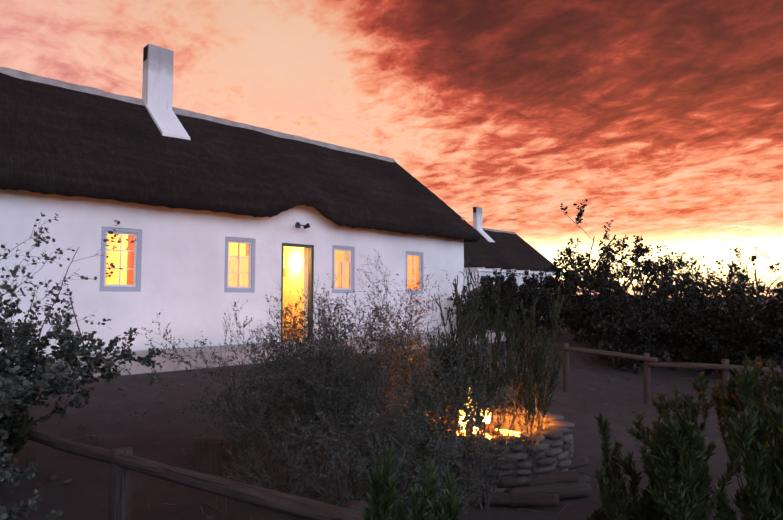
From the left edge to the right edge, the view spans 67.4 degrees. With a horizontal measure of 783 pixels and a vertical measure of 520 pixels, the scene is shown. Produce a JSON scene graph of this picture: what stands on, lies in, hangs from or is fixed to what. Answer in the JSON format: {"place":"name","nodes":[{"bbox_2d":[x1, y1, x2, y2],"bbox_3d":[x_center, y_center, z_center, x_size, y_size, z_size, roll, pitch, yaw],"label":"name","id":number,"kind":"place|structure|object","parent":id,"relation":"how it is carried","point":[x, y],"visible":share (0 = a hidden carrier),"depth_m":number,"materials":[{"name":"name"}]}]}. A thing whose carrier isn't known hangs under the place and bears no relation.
{"place":"outdoors","nodes":[
{"label":"outdoors","id":0,"kind":"place"},
{"bbox_2d":[0,297,782,519],"bbox_3d":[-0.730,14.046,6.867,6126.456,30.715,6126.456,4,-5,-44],"label":"ground","id":1,"kind":"structure","parent":0,"point":[140,435],"depth_m":7.12,"materials":[{"name":"brown soil"}]},
{"bbox_2d":[0,398,36,505],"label":"shrub needle stems","id":2,"kind":"object","parent":1,"relation":"on","point":[18,429],"visible":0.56,"depth_m":5.05,"materials":[{"name":"green plant"}]},
{"bbox_2d":[0,305,74,519],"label":"round shrub leaves","id":3,"kind":"object","parent":1,"relation":"on","point":[8,475],"visible":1,"depth_m":3.27,"materials":[{"name":"green plant"}]},
{"bbox_2d":[46,509,62,519],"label":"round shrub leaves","id":4,"kind":"object","parent":1,"relation":"on","point":[53,514],"visible":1,"depth_m":2.65,"materials":[{"name":"green plant"}]},
{"bbox_2d":[1,272,110,445],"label":"round shrub leaves","id":5,"kind":"object","parent":1,"relation":"on","point":[68,317],"visible":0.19,"depth_m":5.77,"materials":[{"name":"green plant"}]},
{"bbox_2d":[0,213,161,482],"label":"round shrub leaves","id":6,"kind":"object","parent":1,"relation":"on","point":[69,351],"visible":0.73,"depth_m":5.06,"materials":[{"name":"green plant"}]},
{"bbox_2d":[109,446,132,519],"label":"fence post","id":7,"kind":"object","parent":1,"relation":"on","point":[120,495],"visible":0.94,"depth_m":4.40,"materials":[{"name":"brown wood"}]},
{"bbox_2d":[193,436,230,470],"bbox_3d":[-1.958,2.141,6.437,0.420,0.380,0.413,-1,-9,12],"label":"stump","id":8,"kind":"object","parent":1,"relation":"on","point":[210,456],"visible":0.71,"depth_m":6.28,"materials":[{"name":"brown wood"}]},
{"bbox_2d":[14,330,513,383],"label":"plinth","id":9,"kind":"structure","parent":1,"relation":"on","point":[167,365],"depth_m":10.40,"materials":[{"name":"paint"}]},
{"bbox_2d":[70,299,83,343],"bbox_3d":[-5.317,1.135,9.977,0.028,1.016,0.030,-20,-7,7],"label":"branch","id":10,"kind":"object","parent":9,"relation":"on","point":[76,320],"visible":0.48,"depth_m":9.97,"materials":[{"name":"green wood"}]},
{"bbox_2d":[174,311,394,497],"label":"shrub twigs","id":11,"kind":"object","parent":1,"relation":"on","point":[227,432],"visible":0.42,"depth_m":5.44,"materials":[{"name":"grey plant"}]},
{"bbox_2d":[111,248,481,506],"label":"shrub twigs","id":12,"kind":"object","parent":1,"relation":"on","point":[321,359],"visible":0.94,"depth_m":4.88,"materials":[{"name":"grey plant"}]},
{"bbox_2d":[235,289,363,449],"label":"shrub twigs","id":13,"kind":"object","parent":1,"relation":"on","point":[271,354],"visible":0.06,"depth_m":6.88,"materials":[{"name":"grey plant"}]},
{"bbox_2d":[343,500,369,512],"bbox_3d":[-0.195,2.024,3.288,0.162,1.284,0.156,4,-5,-44],"label":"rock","id":14,"kind":"object","parent":1,"relation":"on","point":[357,505],"visible":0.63,"depth_m":3.31,"materials":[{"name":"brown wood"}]},
{"bbox_2d":[24,429,363,519],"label":"fence rail","id":15,"kind":"object","parent":14,"relation":"attached to","point":[294,505],"visible":0.9,"depth_m":3.79,"materials":[{"name":"brown wood"}]},
{"bbox_2d":[10,345,712,519],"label":"ground stones","id":16,"kind":"object","parent":1,"relation":"on","point":[52,478],"visible":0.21,"depth_m":6.15,"materials":[{"name":"grey stone"}]},
{"bbox_2d":[267,257,457,447],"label":"shrub twigs","id":17,"kind":"object","parent":1,"relation":"on","point":[392,337],"visible":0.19,"depth_m":6.57,"materials":[{"name":"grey plant"}]},
{"bbox_2d":[18,343,731,519],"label":"grass tufts","id":18,"kind":"object","parent":1,"relation":"on","point":[218,506],"visible":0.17,"depth_m":6.10,"materials":[{"name":"green plant"}]},
{"bbox_2d":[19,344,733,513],"bbox_3d":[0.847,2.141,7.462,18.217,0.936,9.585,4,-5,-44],"label":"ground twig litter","id":19,"kind":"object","parent":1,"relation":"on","point":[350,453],"visible":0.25,"depth_m":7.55,"materials":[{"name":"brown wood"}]},
{"bbox_2d":[282,354,521,519],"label":"shrub twigs","id":20,"kind":"object","parent":1,"relation":"on","point":[403,459],"visible":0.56,"depth_m":4.57,"materials":[{"name":"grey plant"}]},
{"bbox_2d":[362,443,466,519],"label":"shrub needle stems","id":21,"kind":"object","parent":1,"relation":"on","point":[383,489],"visible":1,"depth_m":2.75,"materials":[{"name":"green plant"}]},
{"bbox_2d":[343,295,551,500],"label":"shrub twigs","id":22,"kind":"object","parent":1,"relation":"on","point":[451,415],"visible":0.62,"depth_m":5.30,"materials":[{"name":"grey plant"}]},
{"bbox_2d":[400,275,515,494],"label":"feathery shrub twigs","id":23,"kind":"object","parent":1,"relation":"on","point":[453,334],"visible":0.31,"depth_m":6.00,"materials":[{"name":"green plant"}]},
{"bbox_2d":[399,406,575,501],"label":"fire pit stones","id":24,"kind":"object","parent":1,"relation":"on","point":[559,425],"visible":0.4,"depth_m":6.01,"materials":[{"name":"grey stone"}]},
{"bbox_2d":[409,411,567,493],"bbox_3d":[1.087,2.359,6.860,1.900,0.860,1.900,4,-5,-44],"label":"fire pit","id":25,"kind":"object","parent":1,"relation":"on","point":[545,441],"depth_m":6.08,"materials":[{"name":"grey stone"}]},
{"bbox_2d":[457,429,519,438],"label":"fire pit embers","id":26,"kind":"object","parent":25,"relation":"on","point":[514,432],"visible":0.08,"depth_m":7.08},
{"bbox_2d":[475,420,502,435],"bbox_3d":[1.072,1.933,6.780,0.557,0.098,0.099,33,0,7],"label":"burning log","id":27,"kind":"object","parent":25,"relation":"in","point":[490,428],"visible":0.08,"depth_m":6.74,"materials":[{"name":"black wood"}]},
{"bbox_2d":[444,258,538,509],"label":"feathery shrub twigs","id":28,"kind":"object","parent":1,"relation":"on","point":[509,334],"visible":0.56,"depth_m":5.69,"materials":[{"name":"green plant"}]},
{"bbox_2d":[444,275,538,336],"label":"bush twigs","id":29,"kind":"object","parent":1,"relation":"on","point":[488,299],"visible":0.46,"depth_m":16.67,"materials":[{"name":"green plant"}]},
{"bbox_2d":[477,267,518,327],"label":"bush twigs","id":30,"kind":"object","parent":1,"relation":"on","point":[503,285],"visible":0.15,"depth_m":20.87,"materials":[{"name":"green plant"}]},
{"bbox_2d":[464,262,551,302],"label":"cottage walls","id":31,"kind":"structure","parent":1,"relation":"on","point":[519,279],"depth_m":34.17,"materials":[{"name":"white paint"}]},
{"bbox_2d":[481,276,535,289],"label":"cottage openings","id":32,"kind":"object","parent":31,"relation":"in","point":[482,277],"visible":0.08,"depth_m":34.13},
{"bbox_2d":[464,229,556,271],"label":"roof","id":33,"kind":"structure","parent":31,"relation":"on","point":[504,250],"depth_m":36.70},
{"bbox_2d":[473,207,482,229],"bbox_3d":[5.554,-2.491,37.837,0.600,1.839,0.340,4,-5,-44],"label":"chimney","id":34,"kind":"object","parent":33,"relation":"on","point":[477,219],"visible":0.54,"depth_m":37.66,"materials":[{"name":"white paint"}]},
{"bbox_2d":[476,229,494,241],"bbox_3d":[5.883,-1.607,37.444,0.630,1.172,1.240,4,-5,-44],"label":"chimney base","id":35,"kind":"object","parent":33,"relation":"on","point":[485,235],"visible":0.69,"depth_m":37.28,"materials":[{"name":"white paint"}]},
{"bbox_2d":[472,226,515,233],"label":"roof ridge","id":36,"kind":"structure","parent":33,"relation":"on","point":[494,230],"depth_m":39.24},
{"bbox_2d":[492,268,531,298],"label":"bush twigs","id":37,"kind":"object","parent":1,"relation":"on","point":[496,274],"visible":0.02,"depth_m":27.04,"materials":[{"name":"green plant"}]},
{"bbox_2d":[480,492,558,506],"bbox_3d":[1.251,2.349,5.752,0.758,0.130,0.146,-3,-4,10],"label":"firewood log","id":38,"kind":"object","parent":1,"relation":"on","point":[524,499],"visible":0.94,"depth_m":5.71,"materials":[{"name":"brown wood"}]},
{"bbox_2d":[496,287,565,486],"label":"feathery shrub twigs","id":39,"kind":"object","parent":1,"relation":"on","point":[537,372],"visible":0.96,"depth_m":5.80,"materials":[{"name":"green plant"}]},
{"bbox_2d":[494,267,570,337],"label":"bush twigs","id":40,"kind":"object","parent":1,"relation":"on","point":[527,293],"visible":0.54,"depth_m":18.57,"materials":[{"name":"green plant"}]},
{"bbox_2d":[504,482,591,507],"bbox_3d":[1.589,2.354,5.932,0.958,0.185,0.174,2,-4,-19],"label":"firewood log","id":41,"kind":"object","parent":1,"relation":"on","point":[571,490],"visible":0.65,"depth_m":5.90,"materials":[{"name":"brown wood"}]},
{"bbox_2d":[496,470,578,487],"bbox_3d":[1.483,2.243,6.002,0.888,0.157,0.157,2,-4,-11],"label":"firewood log","id":42,"kind":"object","parent":41,"relation":"on","point":[572,476],"visible":0.58,"depth_m":5.96,"materials":[{"name":"brown wood"}]},
{"bbox_2d":[517,266,591,329],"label":"bush twigs","id":43,"kind":"object","parent":1,"relation":"on","point":[548,282],"visible":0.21,"depth_m":22.48,"materials":[{"name":"green plant"}]},
{"bbox_2d":[534,262,585,289],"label":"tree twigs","id":44,"kind":"object","parent":1,"relation":"on","point":[555,271],"visible":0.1,"depth_m":28.73,"materials":[{"name":"green plant"}]},
{"bbox_2d":[563,343,569,392],"bbox_3d":[3.427,2.254,11.509,0.128,1.258,0.131,4,-5,-44],"label":"fence post","id":45,"kind":"object","parent":1,"relation":"on","point":[566,382],"visible":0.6,"depth_m":11.47,"materials":[{"name":"brown wood"}]},
{"bbox_2d":[536,263,611,334],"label":"bush twigs","id":46,"kind":"object","parent":1,"relation":"on","point":[574,296],"visible":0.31,"depth_m":20.02,"materials":[{"name":"green plant"}]},
{"bbox_2d":[564,456,588,469],"bbox_3d":[1.798,2.240,6.333,0.859,0.123,0.145,-1,-3,-31],"label":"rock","id":47,"kind":"object","parent":1,"relation":"on","point":[580,461],"visible":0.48,"depth_m":6.43,"materials":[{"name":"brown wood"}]},
{"bbox_2d":[580,239,633,303],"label":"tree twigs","id":48,"kind":"object","parent":1,"relation":"on","point":[614,273],"visible":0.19,"depth_m":28.18,"materials":[{"name":"green plant"}]},
{"bbox_2d":[548,199,669,304],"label":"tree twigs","id":49,"kind":"object","parent":1,"relation":"on","point":[570,260],"visible":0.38,"depth_m":22.08,"materials":[{"name":"green plant"}]},
{"bbox_2d":[558,258,667,347],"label":"bush twigs","id":50,"kind":"object","parent":1,"relation":"on","point":[577,319],"visible":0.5,"depth_m":16.61,"materials":[{"name":"green plant"}]},
{"bbox_2d":[583,293,678,374],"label":"bush twigs","id":51,"kind":"object","parent":1,"relation":"on","point":[631,335],"visible":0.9,"depth_m":14.07,"materials":[{"name":"green plant"}]},
{"bbox_2d":[586,413,679,519],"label":"shrub needle stems","id":52,"kind":"object","parent":1,"relation":"on","point":[613,487],"visible":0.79,"depth_m":3.52,"materials":[{"name":"green plant"}]},
{"bbox_2d":[595,283,675,338],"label":"bush twigs","id":53,"kind":"object","parent":1,"relation":"on","point":[636,302],"visible":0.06,"depth_m":17.95,"materials":[{"name":"green plant"}]},
{"bbox_2d":[587,262,685,316],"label":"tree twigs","id":54,"kind":"object","parent":1,"relation":"on","point":[637,285],"visible":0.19,"depth_m":31.07,"materials":[{"name":"green plant"}]},
{"bbox_2d":[576,220,706,299],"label":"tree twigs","id":55,"kind":"object","parent":1,"relation":"on","point":[671,265],"visible":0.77,"depth_m":22.25,"materials":[{"name":"green plant"}]},
{"bbox_2d":[643,353,650,404],"bbox_3d":[4.762,2.364,10.946,0.131,1.258,0.135,4,-5,-44],"label":"fence post","id":56,"kind":"object","parent":1,"relation":"on","point":[646,386],"visible":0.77,"depth_m":10.91,"materials":[{"name":"brown wood"}]},
{"bbox_2d":[559,346,657,361],"bbox_3d":[4.103,1.782,11.175,1.762,0.109,0.127,5,-2,23],"label":"fence rail","id":57,"kind":"object","parent":56,"relation":"attached to","point":[609,353],"visible":0.94,"depth_m":11.15,"materials":[{"name":"brown wood"}]},
{"bbox_2d":[649,361,781,372],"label":"fence rail","id":58,"kind":"object","parent":56,"relation":"attached to","point":[693,365],"visible":0.81,"depth_m":10.52,"materials":[{"name":"brown wood"}]},
{"bbox_2d":[592,281,741,375],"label":"bush twigs","id":59,"kind":"object","parent":1,"relation":"on","point":[689,314],"visible":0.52,"depth_m":14.88,"materials":[{"name":"green plant"}]},
{"bbox_2d":[625,371,714,511],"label":"shrub needle stems","id":60,"kind":"object","parent":1,"relation":"on","point":[675,404],"visible":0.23,"depth_m":5.10,"materials":[{"name":"green plant"}]},
{"bbox_2d":[633,244,721,322],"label":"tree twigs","id":61,"kind":"object","parent":1,"relation":"on","point":[675,282],"visible":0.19,"depth_m":26.39,"materials":[{"name":"green plant"}]},
{"bbox_2d":[652,270,727,328],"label":"bush twigs","id":62,"kind":"object","parent":1,"relation":"on","point":[689,283],"visible":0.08,"depth_m":18.74,"materials":[{"name":"green plant"}]},
{"bbox_2d":[669,248,720,297],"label":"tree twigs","id":63,"kind":"object","parent":1,"relation":"on","point":[694,278],"visible":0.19,"depth_m":33.61,"materials":[{"name":"green plant"}]},
{"bbox_2d":[638,408,782,519],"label":"shrub needle stems","id":64,"kind":"object","parent":1,"relation":"on","point":[688,497],"visible":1,"depth_m":3.20,"materials":[{"name":"green plant"}]},
{"bbox_2d":[667,307,762,380],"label":"bush twigs","id":65,"kind":"object","parent":1,"relation":"on","point":[718,346],"visible":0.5,"depth_m":14.17,"materials":[{"name":"green plant"}]},
{"bbox_2d":[721,359,729,409],"bbox_3d":[5.976,2.404,10.484,0.132,1.258,0.127,4,-5,-44],"label":"fence post","id":66,"kind":"object","parent":1,"relation":"on","point":[725,375],"visible":0.42,"depth_m":10.47,"materials":[{"name":"brown wood"}]},
{"bbox_2d":[689,262,764,320],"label":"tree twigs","id":67,"kind":"object","parent":1,"relation":"on","point":[707,282],"visible":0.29,"depth_m":23.57,"materials":[{"name":"green plant"}]},
{"bbox_2d":[694,252,761,320],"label":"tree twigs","id":68,"kind":"object","parent":1,"relation":"on","point":[732,268],"visible":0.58,"depth_m":21.55,"materials":[{"name":"green plant"}]},
{"bbox_2d":[688,246,782,319],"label":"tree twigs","id":69,"kind":"object","parent":1,"relation":"on","point":[771,267],"visible":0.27,"depth_m":30.68,"materials":[{"name":"green plant"}]},
{"bbox_2d":[701,279,782,384],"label":"bush twigs","id":70,"kind":"object","parent":1,"relation":"on","point":[764,338],"visible":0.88,"depth_m":13.36,"materials":[{"name":"green plant"}]},
{"bbox_2d":[718,302,771,361],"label":"bush twigs","id":71,"kind":"object","parent":1,"relation":"on","point":[746,307],"visible":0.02,"depth_m":17.22,"materials":[{"name":"green plant"}]},
{"bbox_2d":[709,355,782,503],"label":"shrub needle stems","id":72,"kind":"object","parent":1,"relation":"on","point":[730,399],"visible":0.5,"depth_m":5.83,"materials":[{"name":"green plant"}]},
{"bbox_2d":[721,366,782,493],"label":"shrub needle stems","id":73,"kind":"object","parent":1,"relation":"on","point":[745,387],"visible":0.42,"depth_m":4.22,"materials":[{"name":"green plant"}]},
{"bbox_2d":[0,0,782,297],"label":"sky","id":74,"kind":"structure","parent":0,"point":[665,116],"materials":[{"name":"orange"}]},
{"bbox_2d":[464,267,591,319],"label":"wall","id":75,"kind":"structure","parent":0,"point":[478,270],"depth_m":31.07,"materials":[{"name":"white paint"}]},
{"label":"house walls","id":76,"kind":"object","parent":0,"visible":0},
{"bbox_2d":[0,189,463,355],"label":"front wall","id":77,"kind":"structure","parent":76,"relation":"attached to","point":[182,274],"depth_m":11.60,"materials":[{"name":"paint"}]},
{"bbox_2d":[99,226,141,291],"bbox_3d":[-4.949,-0.004,10.721,0.720,1.160,0.070,4,-5,-44],"label":"window casing","id":78,"kind":"structure","parent":77,"relation":"attached to","point":[138,269],"depth_m":10.71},
{"bbox_2d":[104,231,136,286],"bbox_3d":[-4.956,-0.011,10.729,0.570,0.995,0.040,4,-5,-44],"label":"sash window","id":79,"kind":"structure","parent":78,"relation":"in","point":[134,263],"depth_m":10.73,"materials":[{"name":"white wood"}]},
{"bbox_2d":[107,235,133,282],"bbox_3d":[-4.956,-0.011,10.729,0.570,0.995,0.001,4,-5,-44],"label":"window glass","id":80,"kind":"object","parent":79,"relation":"in","point":[118,253],"visible":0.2,"depth_m":10.76,"materials":[{"name":"glass"}]},
{"bbox_2d":[126,235,133,284],"bbox_3d":[-4.834,0.013,10.988,0.222,1.360,0.050,4,-5,-44],"label":"curtain window","id":81,"kind":"structure","parent":77,"relation":"hanging from","point":[130,259],"depth_m":10.96,"materials":[{"name":"orange fabric"}]},
{"bbox_2d":[228,255,248,285],"bbox_3d":[-3.301,0.321,12.479,0.820,0.839,0.050,4,-5,-44],"label":"curtain window","id":82,"kind":"structure","parent":77,"relation":"hanging from","point":[244,264],"depth_m":12.50,"materials":[{"name":"fabric"}]},
{"bbox_2d":[224,236,254,292],"bbox_3d":[-3.224,0.106,12.415,0.720,1.160,0.070,4,-5,-44],"label":"window casing","id":83,"kind":"structure","parent":77,"relation":"attached to","point":[246,290],"depth_m":12.44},
{"bbox_2d":[227,240,250,287],"bbox_3d":[-3.231,0.099,12.422,0.570,0.995,0.040,4,-5,-44],"label":"sash window","id":84,"kind":"structure","parent":83,"relation":"in","point":[249,269],"depth_m":12.43,"materials":[{"name":"white wood"}]},
{"bbox_2d":[229,242,248,285],"bbox_3d":[-3.231,0.099,12.422,0.570,0.995,0.001,4,-5,-44],"label":"window glass","id":85,"kind":"object","parent":84,"relation":"in","point":[241,267],"depth_m":12.40,"materials":[{"name":"yellow glass"}]},
{"bbox_2d":[281,243,313,340],"bbox_3d":[-2.577,0.757,13.797,0.945,2.200,1.180,4,-5,-44],"label":"door frame","id":86,"kind":"object","parent":77,"relation":"attached to","point":[310,260],"visible":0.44,"depth_m":13.68,"materials":[{"name":"grey paint"}]},
{"bbox_2d":[295,222,309,228],"bbox_3d":[-2.063,-0.783,13.376,0.405,0.129,0.242,4,-5,-44],"label":"wall lamp bracket","id":87,"kind":"object","parent":77,"relation":"attached to","point":[298,225],"depth_m":13.38,"materials":[{"name":"grey metal"}]},
{"bbox_2d":[335,261,348,287],"bbox_3d":[-1.283,0.450,14.460,0.820,0.839,0.050,4,-5,-44],"label":"curtain window","id":88,"kind":"structure","parent":77,"relation":"hanging from","point":[338,280],"depth_m":14.49,"materials":[{"name":"fabric"}]},
{"bbox_2d":[332,245,353,292],"bbox_3d":[-1.206,0.235,14.395,0.720,1.160,0.070,4,-5,-44],"label":"window casing","id":89,"kind":"structure","parent":77,"relation":"attached to","point":[352,268],"depth_m":14.43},
{"bbox_2d":[334,248,350,289],"bbox_3d":[-1.213,0.228,14.403,0.570,0.995,0.040,4,-5,-44],"label":"sash window","id":90,"kind":"structure","parent":89,"relation":"in","point":[342,276],"depth_m":14.40,"materials":[{"name":"white wood"}]},
{"bbox_2d":[407,254,420,290],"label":"sash window","id":91,"kind":"structure","parent":77,"relation":"in","point":[413,266],"depth_m":16.19,"materials":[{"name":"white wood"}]},
{"bbox_2d":[406,251,422,293],"bbox_3d":[0.605,0.350,16.172,0.720,1.160,0.070,4,-5,-44],"label":"window casing","id":92,"kind":"structure","parent":77,"relation":"attached to","point":[416,253],"depth_m":16.24,"materials":[{"name":"grey wood"}]},
{"bbox_2d":[0,73,479,241],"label":"thatch roof","id":93,"kind":"structure","parent":76,"relation":"on","point":[57,140],"depth_m":12.36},
{"bbox_2d":[142,44,173,110],"bbox_3d":[-5.485,-4.055,13.774,0.600,1.839,0.340,4,-5,-44],"label":"chimney shaft","id":94,"kind":"object","parent":93,"relation":"on","point":[157,86],"visible":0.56,"depth_m":13.63,"materials":[{"name":"white paint"}]},
{"bbox_2d":[143,45,147,60],"bbox_3d":[-5.701,-4.787,13.608,0.001,0.320,0.240,4,-5,-44],"label":"chimney flue","id":95,"kind":"object","parent":94,"relation":"in","point":[145,52],"visible":1,"depth_m":13.61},
{"bbox_2d":[143,100,189,139],"bbox_3d":[-5.155,-3.171,13.380,0.630,1.172,1.240,4,-5,-44],"label":"chimney base","id":96,"kind":"object","parent":93,"relation":"on","point":[168,123],"visible":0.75,"depth_m":13.20,"materials":[{"name":"white paint"}]},
{"bbox_2d":[0,67,395,161],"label":"ridge cap","id":97,"kind":"object","parent":93,"relation":"on","point":[44,80],"visible":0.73,"depth_m":14.16,"materials":[{"name":"grey concrete"}]},
{"bbox_2d":[282,330,302,340],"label":"interior floor","id":98,"kind":"structure","parent":76,"relation":"on","point":[291,333],"depth_m":15.11,"materials":[{"name":"brown wood"}]},
{"bbox_2d":[106,234,343,329],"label":"interior walls","id":99,"kind":"structure","parent":98,"relation":"on","point":[295,275],"depth_m":17.54,"materials":[{"name":"yellow paint"}]},
{"bbox_2d":[283,268,286,276],"bbox_3d":[-3.282,0.383,18.060,0.013,0.260,0.200,4,-5,-44],"label":"picture door","id":100,"kind":"structure","parent":99,"relation":"attached to","point":[284,272],"depth_m":18.04,"materials":[{"name":"brown"}]}
]}

